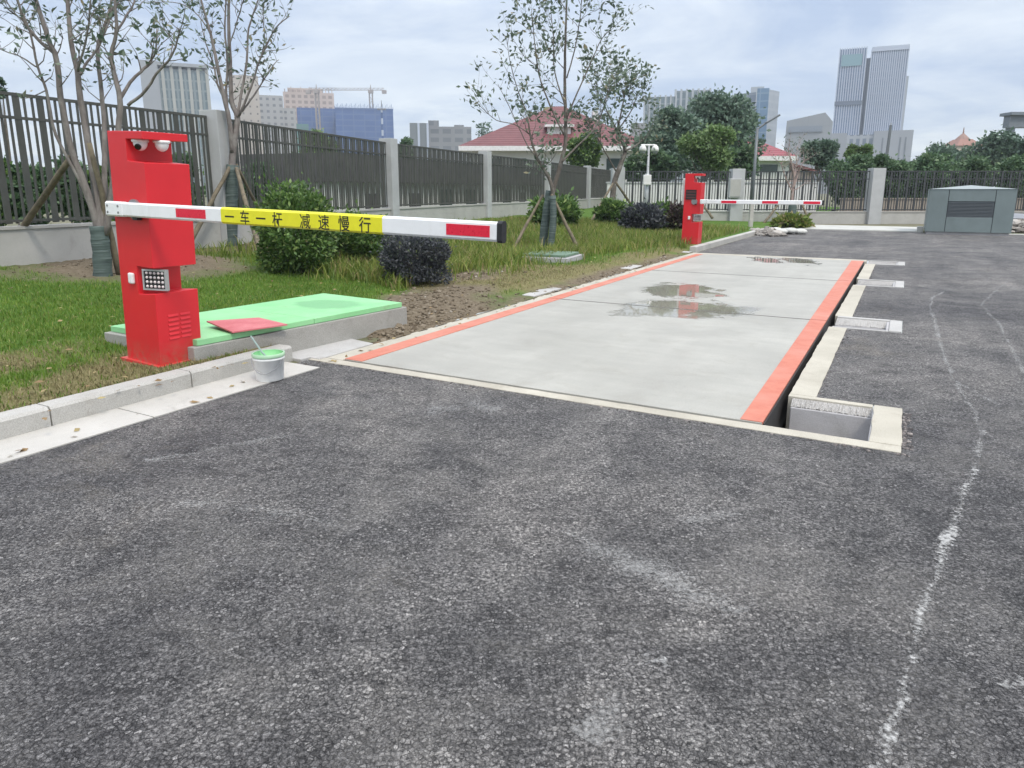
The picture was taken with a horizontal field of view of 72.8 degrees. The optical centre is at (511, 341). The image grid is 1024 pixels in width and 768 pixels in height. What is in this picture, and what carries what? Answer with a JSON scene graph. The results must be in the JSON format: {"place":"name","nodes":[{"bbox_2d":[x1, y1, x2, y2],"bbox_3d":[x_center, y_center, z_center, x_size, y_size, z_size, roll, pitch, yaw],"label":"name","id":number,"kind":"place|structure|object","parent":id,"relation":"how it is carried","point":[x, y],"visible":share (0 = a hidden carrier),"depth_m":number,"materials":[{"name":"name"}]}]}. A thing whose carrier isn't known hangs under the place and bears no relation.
{"place":"outdoors","nodes":[
{"label":"outdoors","id":0,"kind":"place"},
{"bbox_2d":[0,207,838,411],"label":"lawn","id":1,"kind":"structure","parent":0,"point":[196,269],"depth_m":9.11,"materials":[{"name":"plant"}]},
{"bbox_2d":[20,155,71,226],"bbox_3d":[-7.004,-1.844,10.127,3.016,1.682,0.108,8,15,34],"label":"support stake","id":2,"kind":"object","parent":1,"relation":"on","point":[43,197],"visible":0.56,"depth_m":9.74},
{"bbox_2d":[0,0,199,276],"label":"young tree","id":3,"kind":"object","parent":1,"relation":"on","point":[99,229],"visible":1,"depth_m":8.86,"materials":[{"name":"grey plant"}]},
{"bbox_2d":[87,142,119,274],"bbox_3d":[-5.417,-1.679,9.266,0.093,1.856,0.490,-1,12,-6],"label":"support stake","id":4,"kind":"object","parent":1,"relation":"on","point":[114,250],"visible":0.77,"depth_m":9.16,"materials":[{"name":"wood"}]},
{"bbox_2d":[194,164,230,239],"bbox_3d":[-5.716,-2.477,13.041,0.102,1.692,1.289,7,14,28],"label":"support stake","id":5,"kind":"object","parent":1,"relation":"on","point":[197,228],"visible":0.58,"depth_m":13.12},
{"bbox_2d":[135,0,294,246],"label":"young tree","id":6,"kind":"object","parent":1,"relation":"on","point":[231,193],"visible":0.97,"depth_m":13.16,"materials":[{"name":"grey plant"}]},
{"bbox_2d":[235,167,259,247],"bbox_3d":[-4.791,-2.332,12.650,0.095,1.711,2.184,-7,14,-29],"label":"support stake","id":7,"kind":"object","parent":1,"relation":"on","point":[243,195],"visible":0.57,"depth_m":12.88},
{"bbox_2d":[236,164,259,208],"bbox_3d":[-5.303,-2.797,14.464,0.091,1.697,1.652,1,12,4],"label":"support stake","id":8,"kind":"object","parent":1,"relation":"on","point":[248,188],"visible":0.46,"depth_m":13.99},
{"bbox_2d":[104,293,406,360],"bbox_3d":[-2.370,-0.078,6.840,1.282,0.408,2.525,8,15,33],"label":"covered chamber","id":9,"kind":"object","parent":1,"relation":"on","point":[312,321],"visible":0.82,"depth_m":6.66,"materials":[{"name":"concrete"}]},
{"bbox_2d":[207,317,286,332],"bbox_3d":[-2.328,-0.159,6.106,0.467,0.053,0.506,11,16,41],"label":"loose board","id":10,"kind":"object","parent":9,"relation":"on","point":[240,325],"visible":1,"depth_m":6.05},
{"bbox_2d":[243,171,344,273],"bbox_3d":[-3.268,-1.766,10.481,1.472,1.587,1.471,0,12,0],"label":"round shrub","id":11,"kind":"object","parent":1,"relation":"on","point":[285,244],"visible":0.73,"depth_m":10.27,"materials":[{"name":"green plant"}]},
{"bbox_2d":[105,131,506,367],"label":"barrier gate","id":12,"kind":"structure","parent":1,"relation":"on","point":[153,210],"depth_m":5.21,"materials":[{"name":"red painted metal"},{"name":"white plastic"},{"name":"black rubber"}]},
{"bbox_2d":[1,257,635,456],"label":"fallen leaves","id":13,"kind":"object","parent":1,"relation":"on","point":[75,429],"visible":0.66,"depth_m":5.74,"materials":[{"name":"brown plant"}]},
{"bbox_2d":[0,246,674,411],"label":"dry grass","id":14,"kind":"structure","parent":1,"relation":"on","point":[91,386],"depth_m":5.37,"materials":[{"name":"plant"}]},
{"bbox_2d":[0,243,683,341],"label":"soil clods","id":15,"kind":"object","parent":1,"relation":"on","point":[397,331],"visible":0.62,"depth_m":8.65,"materials":[{"name":"soil"}]},
{"bbox_2d":[323,199,388,262],"bbox_3d":[-2.699,-1.911,12.200,1.641,1.177,1.480,0,12,0],"label":"round shrub","id":16,"kind":"object","parent":1,"relation":"on","point":[361,243],"visible":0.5,"depth_m":11.84,"materials":[{"name":"green plant"}]},
{"bbox_2d":[369,234,455,285],"bbox_3d":[-1.416,-1.246,10.112,1.244,0.910,1.302,0,12,0],"label":"clipped shrub","id":17,"kind":"object","parent":1,"relation":"on","point":[424,258],"visible":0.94,"depth_m":9.85,"materials":[{"name":"purple plant"}]},
{"bbox_2d":[194,214,749,290],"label":"tall weeds","id":18,"kind":"object","parent":1,"relation":"on","point":[465,255],"visible":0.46,"depth_m":14.30,"materials":[{"name":"plant"}]},
{"bbox_2d":[515,194,543,246],"bbox_3d":[0.340,-2.644,15.596,0.077,1.286,1.240,9,15,36],"label":"support stake","id":19,"kind":"object","parent":1,"relation":"on","point":[528,221],"visible":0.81,"depth_m":15.59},
{"bbox_2d":[517,250,583,262],"bbox_3d":[0.772,-1.626,13.702,1.040,0.250,1.000,5,13,23],"label":"manhole cover","id":20,"kind":"object","parent":1,"relation":"on","point":[567,256],"visible":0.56,"depth_m":13.33,"materials":[{"name":"concrete"}]},
{"bbox_2d":[456,0,652,245],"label":"young tree","id":21,"kind":"object","parent":1,"relation":"on","point":[549,211],"visible":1,"depth_m":15.37,"materials":[{"name":"green plant"}]},
{"bbox_2d":[525,186,584,226],"bbox_3d":[1.473,-4.314,22.624,1.930,1.482,1.949,10,16,38],"label":"round shrub","id":22,"kind":"object","parent":1,"relation":"on","point":[571,210],"visible":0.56,"depth_m":22.24,"materials":[{"name":"green plant"}]},
{"bbox_2d":[550,194,577,245],"bbox_3d":[1.223,-2.606,15.579,0.813,1.379,0.087,6,14,27],"label":"support stake","id":23,"kind":"object","parent":1,"relation":"on","point":[573,239],"visible":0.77,"depth_m":15.56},
{"bbox_2d":[592,195,633,223],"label":"round shrub","id":24,"kind":"object","parent":1,"relation":"on","point":[608,209],"visible":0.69,"depth_m":24.21,"materials":[{"name":"green plant"}]},
{"bbox_2d":[561,44,671,199],"bbox_3d":[3.977,-7.913,26.455,4.377,6.636,2.400,-4,13,-19],"label":"young tree","id":25,"kind":"object","parent":1,"relation":"on","point":[624,92],"visible":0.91,"depth_m":26.30,"materials":[{"name":"green plant"}]},
{"bbox_2d":[615,182,630,202],"bbox_3d":[4.508,-5.642,27.336,1.430,1.284,0.122,-10,16,-40],"label":"support stake","id":26,"kind":"object","parent":25,"relation":"attached to","point":[622,192],"visible":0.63,"depth_m":27.11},
{"bbox_2d":[616,197,669,231],"bbox_3d":[4.072,-3.869,21.643,1.623,1.237,1.728,0,12,0],"label":"round shrub","id":27,"kind":"object","parent":1,"relation":"on","point":[643,215],"visible":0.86,"depth_m":21.33,"materials":[{"name":"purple plant"}]},
{"bbox_2d":[639,144,658,203],"bbox_3d":[5.583,-6.467,28.553,0.800,3.173,0.350,0,12,0],"label":"camera pole","id":28,"kind":"object","parent":1,"relation":"on","point":[647,176],"visible":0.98,"depth_m":28.33,"materials":[{"name":"white metal"}]},
{"bbox_2d":[648,195,669,227],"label":"round shrub","id":29,"kind":"object","parent":1,"relation":"on","point":[665,206],"visible":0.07,"depth_m":22.41,"materials":[{"name":"green plant"}]},
{"bbox_2d":[665,199,695,230],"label":"round shrub","id":30,"kind":"object","parent":1,"relation":"on","point":[674,217],"visible":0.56,"depth_m":21.48,"materials":[{"name":"red plant"}]},
{"bbox_2d":[682,174,823,243],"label":"barrier gate","id":31,"kind":"structure","parent":1,"relation":"on","point":[694,201],"depth_m":17.42,"materials":[{"name":"red painted metal"},{"name":"white plastic"},{"name":"black rubber"}]},
{"bbox_2d":[748,114,779,226],"bbox_3d":[9.337,-6.252,25.760,0.831,4.144,0.280,0,12,0],"label":"street lamp","id":32,"kind":"object","parent":1,"relation":"on","point":[751,212],"visible":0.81,"depth_m":25.73,"materials":[{"name":"grey metal"}]},
{"bbox_2d":[768,130,820,213],"bbox_3d":[12.039,-7.000,29.501,2.193,3.912,1.496,-8,14,-31],"label":"young tree","id":33,"kind":"object","parent":1,"relation":"on","point":[793,208],"visible":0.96,"depth_m":29.50,"materials":[{"name":"brown plant"}]},
{"bbox_2d":[0,230,1023,767],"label":"road","id":34,"kind":"structure","parent":0,"point":[332,566],"depth_m":2.69,"materials":[{"name":"asphalt"}]},
{"bbox_2d":[0,362,319,463],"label":"gutter","id":35,"kind":"object","parent":34,"relation":"on","point":[46,439],"visible":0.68,"depth_m":4.56,"materials":[{"name":"concrete"}]},
{"bbox_2d":[251,349,284,381],"bbox_3d":[-1.896,0.191,5.416,0.247,0.216,0.254,0,12,0],"label":"paint bucket","id":36,"kind":"object","parent":35,"relation":"on","point":[269,367],"visible":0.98,"depth_m":5.34,"materials":[{"name":"plastic"}]},
{"bbox_2d":[308,253,902,452],"bbox_3d":[3.209,-0.626,10.286,4.565,0.256,12.337,7,14,28],"label":"concrete border","id":37,"kind":"object","parent":34,"relation":"in","point":[886,429],"visible":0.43,"depth_m":5.29,"materials":[{"name":"concrete"}]},
{"bbox_2d":[345,254,863,427],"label":"weighbridge deck","id":38,"kind":"structure","parent":37,"relation":"on","point":[732,337],"depth_m":6.86,"materials":[{"name":"concrete"}]},
{"bbox_2d":[789,398,872,440],"bbox_3d":[2.065,0.737,4.577,0.545,0.476,0.791,7,14,28],"label":"cable pit","id":39,"kind":"object","parent":37,"relation":"on","point":[837,420],"visible":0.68,"depth_m":4.82,"materials":[{"name":"concrete"}]},
{"bbox_2d":[832,316,901,332],"bbox_3d":[3.951,-0.098,7.730,0.665,0.210,0.760,7,14,28],"label":"cable pit","id":40,"kind":"object","parent":37,"relation":"on","point":[873,324],"visible":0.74,"depth_m":7.85,"materials":[{"name":"concrete"}]},
{"bbox_2d":[856,279,903,287],"bbox_3d":[5.890,-0.836,11.127,0.665,0.210,0.880,7,14,28],"label":"cable pit","id":41,"kind":"object","parent":37,"relation":"on","point":[883,283],"visible":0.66,"depth_m":11.31,"materials":[{"name":"concrete"}]},
{"bbox_2d":[868,260,904,265],"bbox_3d":[7.656,-1.508,14.220,0.665,0.210,0.810,7,14,28],"label":"cable pit","id":42,"kind":"object","parent":37,"relation":"on","point":[886,263],"visible":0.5,"depth_m":14.42,"materials":[{"name":"concrete"}]},
{"bbox_2d":[316,265,913,456],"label":"loose chippings","id":43,"kind":"object","parent":34,"relation":"on","point":[904,436],"visible":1,"depth_m":4.39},
{"bbox_2d":[749,226,787,236],"bbox_3d":[8.617,-3.688,23.283,1.159,0.357,2.143,0,12,0],"label":"rubble pile","id":44,"kind":"object","parent":34,"relation":"on","point":[769,231],"visible":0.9,"depth_m":22.78,"materials":[{"name":"stone"}]},
{"bbox_2d":[774,227,807,233],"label":"white sacks","id":45,"kind":"object","parent":34,"relation":"on","point":[793,230],"visible":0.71,"depth_m":23.44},
{"bbox_2d":[664,468,1015,760],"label":"chalk marks","id":46,"kind":"object","parent":34,"relation":"on","point":[944,541],"visible":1,"depth_m":2.61},
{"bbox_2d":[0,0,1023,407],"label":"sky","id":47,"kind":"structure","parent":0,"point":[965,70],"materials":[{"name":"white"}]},
{"bbox_2d":[6,193,1023,362],"bbox_3d":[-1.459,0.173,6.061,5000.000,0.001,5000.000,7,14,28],"label":"ground","id":48,"kind":"structure","parent":0,"point":[366,339],"depth_m":30.48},
{"bbox_2d":[0,155,17,225],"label":"hedge shrub","id":49,"kind":"object","parent":48,"relation":"on","point":[7,177],"visible":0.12,"depth_m":14.11,"materials":[{"name":"green plant"}]},
{"bbox_2d":[0,76,19,225],"bbox_3d":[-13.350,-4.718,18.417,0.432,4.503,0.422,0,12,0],"label":"leafy tree","id":50,"kind":"object","parent":48,"relation":"on","point":[2,83],"visible":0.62,"depth_m":18.16,"materials":[{"name":"green plant"}]},
{"bbox_2d":[0,161,63,224],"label":"hedge shrub","id":51,"kind":"object","parent":48,"relation":"on","point":[17,193],"visible":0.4,"depth_m":14.25,"materials":[{"name":"green plant"}]},
{"bbox_2d":[49,155,91,222],"bbox_3d":[-9.829,-2.979,15.459,1.425,2.363,1.205,0,12,0],"label":"hedge shrub","id":52,"kind":"object","parent":48,"relation":"on","point":[62,188],"visible":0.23,"depth_m":15.19,"materials":[{"name":"green plant"}]},
{"bbox_2d":[87,164,114,221],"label":"hedge shrub","id":53,"kind":"object","parent":48,"relation":"on","point":[108,179],"visible":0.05,"depth_m":15.33,"materials":[{"name":"green plant"}]},
{"bbox_2d":[139,60,210,185],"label":"office block","id":54,"kind":"structure","parent":48,"relation":"on","point":[180,87],"depth_m":284.64,"materials":[{"name":"pale grey concrete"},{"name":"grey window glass"}]},
{"bbox_2d":[172,151,206,205],"bbox_3d":[-8.568,-3.680,18.156,1.236,2.587,1.295,0,12,0],"label":"hedge shrub","id":55,"kind":"object","parent":48,"relation":"on","point":[187,158],"visible":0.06,"depth_m":17.94,"materials":[{"name":"green plant"}]},
{"bbox_2d":[232,75,262,169],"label":"apartment block","id":56,"kind":"structure","parent":48,"relation":"on","point":[251,113],"depth_m":315.15,"materials":[{"name":"concrete"}]},
{"bbox_2d":[243,159,280,206],"bbox_3d":[-7.803,-4.469,21.480,1.577,2.723,1.724,-8,15,-32],"label":"hedge shrub","id":57,"kind":"object","parent":48,"relation":"on","point":[257,180],"visible":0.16,"depth_m":21.14,"materials":[{"name":"green plant"}]},
{"bbox_2d":[259,95,296,153],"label":"apartment block","id":58,"kind":"structure","parent":48,"relation":"on","point":[273,111],"depth_m":364.02,"materials":[{"name":"concrete"}]},
{"bbox_2d":[0,91,610,266],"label":"bar fence","id":59,"kind":"object","parent":48,"relation":"on","point":[32,244],"visible":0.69,"depth_m":15.39,"materials":[{"name":"grey metal"}]},
{"bbox_2d":[283,87,336,152],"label":"unfinished block","id":60,"kind":"structure","parent":48,"relation":"on","point":[301,101],"depth_m":400.62,"materials":[{"name":"concrete"}]},
{"bbox_2d":[297,128,336,152],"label":"leafy tree","id":61,"kind":"object","parent":48,"relation":"on","point":[316,130],"visible":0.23,"depth_m":55.13,"materials":[{"name":"green plant"}]},
{"bbox_2d":[305,85,336,129],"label":"tower crane","id":62,"kind":"object","parent":48,"relation":"on","point":[316,92],"visible":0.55,"depth_m":385.37,"materials":[{"name":"metal"}]},
{"bbox_2d":[326,85,386,107],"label":"tower crane","id":63,"kind":"object","parent":48,"relation":"on","point":[370,91],"visible":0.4,"depth_m":417.27,"materials":[{"name":"metal"}]},
{"bbox_2d":[334,103,393,155],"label":"netted block","id":64,"kind":"structure","parent":48,"relation":"on","point":[362,123],"depth_m":392.73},
{"bbox_2d":[0,230,755,439],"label":"kerb","id":65,"kind":"structure","parent":48,"relation":"on","point":[20,420],"depth_m":4.80,"materials":[{"name":"concrete"}]},
{"bbox_2d":[377,100,385,137],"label":"signal mast","id":66,"kind":"object","parent":48,"relation":"on","point":[381,108],"visible":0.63,"depth_m":57.32,"materials":[{"name":"metal"}]},
{"bbox_2d":[241,152,559,210],"bbox_3d":[-1.397,-7.983,37.883,3.950,2.820,33.250,5,13,20],"label":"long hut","id":67,"kind":"object","parent":48,"relation":"on","point":[374,178],"visible":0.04,"depth_m":23.16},
{"bbox_2d":[399,136,413,157],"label":"leafy tree","id":68,"kind":"object","parent":48,"relation":"on","point":[405,140],"visible":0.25,"depth_m":76.68,"materials":[{"name":"green plant"}]},
{"bbox_2d":[410,120,470,162],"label":"office block","id":69,"kind":"structure","parent":48,"relation":"on","point":[431,134],"depth_m":288.62,"materials":[{"name":"concrete"}]},
{"bbox_2d":[472,119,492,137],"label":"leafy tree","id":70,"kind":"object","parent":48,"relation":"on","point":[482,131],"visible":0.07,"depth_m":81.00,"materials":[{"name":"green plant"}]},
{"bbox_2d":[292,251,691,361],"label":"paving pads","id":71,"kind":"object","parent":48,"relation":"on","point":[327,350],"visible":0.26,"depth_m":6.50,"materials":[{"name":"concrete"}]},
{"bbox_2d":[564,130,606,167],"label":"leafy tree","id":72,"kind":"object","parent":48,"relation":"on","point":[586,152],"visible":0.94,"depth_m":43.95,"materials":[{"name":"green plant"}]},
{"bbox_2d":[630,123,644,136],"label":"block","id":73,"kind":"structure","parent":48,"relation":"on","point":[641,127],"depth_m":316.72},
{"bbox_2d":[624,146,680,181],"bbox_3d":[7.677,-9.008,39.007,3.274,4.147,3.360,0,12,0],"label":"leafy tree","id":74,"kind":"object","parent":48,"relation":"on","point":[661,160],"visible":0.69,"depth_m":38.05,"materials":[{"name":"green plant"}]},
{"bbox_2d":[643,95,676,181],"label":"office block","id":75,"kind":"structure","parent":48,"relation":"on","point":[666,101],"depth_m":362.28,"materials":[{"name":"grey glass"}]},
{"bbox_2d":[630,96,707,181],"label":"leafy tree","id":76,"kind":"object","parent":48,"relation":"on","point":[681,122],"visible":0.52,"depth_m":43.26,"materials":[{"name":"green plant"}]},
{"bbox_2d":[673,88,710,181],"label":"office block","id":77,"kind":"structure","parent":48,"relation":"on","point":[682,98],"depth_m":371.59,"materials":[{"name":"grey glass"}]},
{"bbox_2d":[675,122,741,181],"bbox_3d":[10.078,-8.715,35.909,3.088,4.898,2.635,6,14,25],"label":"leafy tree","id":78,"kind":"object","parent":48,"relation":"on","point":[707,149],"visible":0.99,"depth_m":35.01,"materials":[{"name":"green plant"}]},
{"bbox_2d":[606,182,818,210],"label":"white wall","id":79,"kind":"structure","parent":48,"relation":"on","point":[661,191],"depth_m":34.71,"materials":[{"name":"paint"}]},
{"bbox_2d":[683,84,770,181],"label":"leafy tree","id":80,"kind":"object","parent":48,"relation":"on","point":[735,112],"visible":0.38,"depth_m":46.78,"materials":[{"name":"green plant"}]},
{"bbox_2d":[711,139,762,181],"bbox_3d":[12.449,-9.326,39.880,2.892,4.401,3.272,-11,16,-41],"label":"leafy tree","id":81,"kind":"object","parent":48,"relation":"on","point":[743,158],"visible":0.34,"depth_m":39.09,"materials":[{"name":"green plant"}]},
{"bbox_2d":[686,139,819,181],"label":"red roof house","id":82,"kind":"structure","parent":48,"relation":"on","point":[767,162],"depth_m":58.22,"materials":[{"name":"tile"}]},
{"bbox_2d":[760,165,777,170],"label":"window","id":83,"kind":"structure","parent":82,"relation":"in","point":[763,167],"depth_m":58.17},
{"bbox_2d":[742,86,778,146],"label":"glass tower","id":84,"kind":"structure","parent":48,"relation":"on","point":[762,97],"depth_m":352.91,"materials":[{"name":"glass"}]},
{"bbox_2d":[784,113,832,193],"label":"grey hall","id":85,"kind":"structure","parent":48,"relation":"on","point":[819,126],"depth_m":316.93,"materials":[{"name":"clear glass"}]},
{"bbox_2d":[610,168,1023,223],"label":"bar fence","id":86,"kind":"object","parent":48,"relation":"on","point":[872,212],"visible":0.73,"depth_m":30.65,"materials":[{"name":"paint"}]},
{"bbox_2d":[728,178,741,197],"bbox_3d":[9.709,-6.682,30.245,0.520,0.820,0.252,0,12,0],"label":"junction box","id":87,"kind":"object","parent":86,"relation":"attached to","point":[734,187],"visible":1,"depth_m":30.14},
{"bbox_2d":[730,179,740,195],"bbox_3d":[9.709,-6.657,30.128,0.440,0.720,0.012,0,12,0],"label":"box door","id":88,"kind":"structure","parent":87,"relation":"in","point":[735,189],"depth_m":30.11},
{"bbox_2d":[797,132,839,183],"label":"leafy tree","id":89,"kind":"object","parent":48,"relation":"on","point":[828,149],"visible":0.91,"depth_m":45.96,"materials":[{"name":"green plant"}]},
{"bbox_2d":[817,150,876,205],"bbox_3d":[16.819,-7.860,35.097,2.550,3.564,2.565,-9,15,-35],"label":"leafy tree","id":90,"kind":"object","parent":48,"relation":"on","point":[856,162],"visible":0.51,"depth_m":34.57,"materials":[{"name":"green plant"}]},
{"bbox_2d":[843,143,873,159],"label":"leafy tree","id":91,"kind":"object","parent":48,"relation":"on","point":[852,148],"visible":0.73,"depth_m":40.21,"materials":[{"name":"green plant"}]},
{"bbox_2d":[885,124,891,154],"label":"chimney pole","id":92,"kind":"object","parent":48,"relation":"on","point":[888,140],"visible":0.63,"depth_m":115.35,"materials":[{"name":"grey metal"}]},
{"bbox_2d":[867,151,916,197],"bbox_3d":[18.939,-7.836,35.148,2.503,3.501,2.491,-7,14,-31],"label":"leafy tree","id":93,"kind":"object","parent":48,"relation":"on","point":[887,162],"visible":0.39,"depth_m":34.57,"materials":[{"name":"green plant"}]},
{"bbox_2d":[771,225,1023,234],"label":"concrete apron","id":94,"kind":"object","parent":48,"relation":"on","point":[918,229],"visible":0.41,"depth_m":26.22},
{"bbox_2d":[768,210,815,227],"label":"grass clump","id":95,"kind":"object","parent":94,"relation":"on","point":[786,219],"visible":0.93,"depth_m":26.69,"materials":[{"name":"green plant"}]},
{"bbox_2d":[923,185,1017,235],"bbox_3d":[15.653,-4.531,23.851,2.460,1.630,2.220,7,14,28],"label":"equipment enclosure","id":96,"kind":"object","parent":94,"relation":"on","point":[974,210],"visible":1,"depth_m":22.94,"materials":[{"name":"grey paint"}]},
{"bbox_2d":[839,198,1022,210],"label":"beige wall","id":97,"kind":"structure","parent":48,"relation":"on","point":[898,204],"depth_m":32.38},
{"bbox_2d":[902,146,966,197],"bbox_3d":[21.104,-7.939,35.008,2.951,3.756,2.737,0,12,0],"label":"leafy tree","id":98,"kind":"object","parent":48,"relation":"on","point":[931,161],"visible":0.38,"depth_m":34.46,"materials":[{"name":"green plant"}]},
{"bbox_2d":[913,141,965,164],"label":"leafy tree","id":99,"kind":"object","parent":48,"relation":"on","point":[944,148],"visible":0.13,"depth_m":59.24,"materials":[{"name":"green plant"}]},
{"bbox_2d":[948,129,976,151],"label":"pavilion turret","id":100,"kind":"object","parent":48,"relation":"on","point":[960,140],"visible":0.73,"depth_m":114.28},
{"bbox_2d":[947,151,994,186],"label":"leafy tree","id":101,"kind":"object","parent":48,"relation":"on","point":[976,163],"visible":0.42,"depth_m":34.41,"materials":[{"name":"green plant"}]},
{"bbox_2d":[956,124,1023,182],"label":"leafy tree","id":102,"kind":"object","parent":48,"relation":"on","point":[994,144],"visible":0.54,"depth_m":49.32,"materials":[{"name":"green plant"}]},
{"bbox_2d":[990,153,1023,197],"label":"leafy tree","id":103,"kind":"object","parent":48,"relation":"on","point":[1016,163],"visible":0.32,"depth_m":34.55,"materials":[{"name":"green plant"}]},
{"bbox_2d":[1006,136,1023,158],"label":"leafy tree","id":104,"kind":"object","parent":48,"relation":"on","point":[1018,148],"visible":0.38,"depth_m":48.45,"materials":[{"name":"green plant"}]},
{"bbox_2d":[1011,219,1023,232],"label":"rubble pile","id":105,"kind":"object","parent":48,"relation":"on","point":[1017,225],"visible":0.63,"depth_m":24.54,"materials":[{"name":"stone"}]},
{"bbox_2d":[458,106,634,198],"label":"red roof house","id":106,"kind":"structure","parent":0,"point":[507,141],"depth_m":65.78,"materials":[{"name":"tile"}]},
{"bbox_2d":[606,158,619,169],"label":"window","id":107,"kind":"structure","parent":106,"relation":"in","point":[615,161],"depth_m":65.84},
{"bbox_2d":[826,44,913,192],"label":"twin tower","id":108,"kind":"structure","parent":0,"point":[870,99],"depth_m":378.62,"materials":[{"name":"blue glass"}]},
{"bbox_2d":[999,112,1023,183],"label":"building","id":109,"kind":"structure","parent":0,"point":[1014,119],"depth_m":71.38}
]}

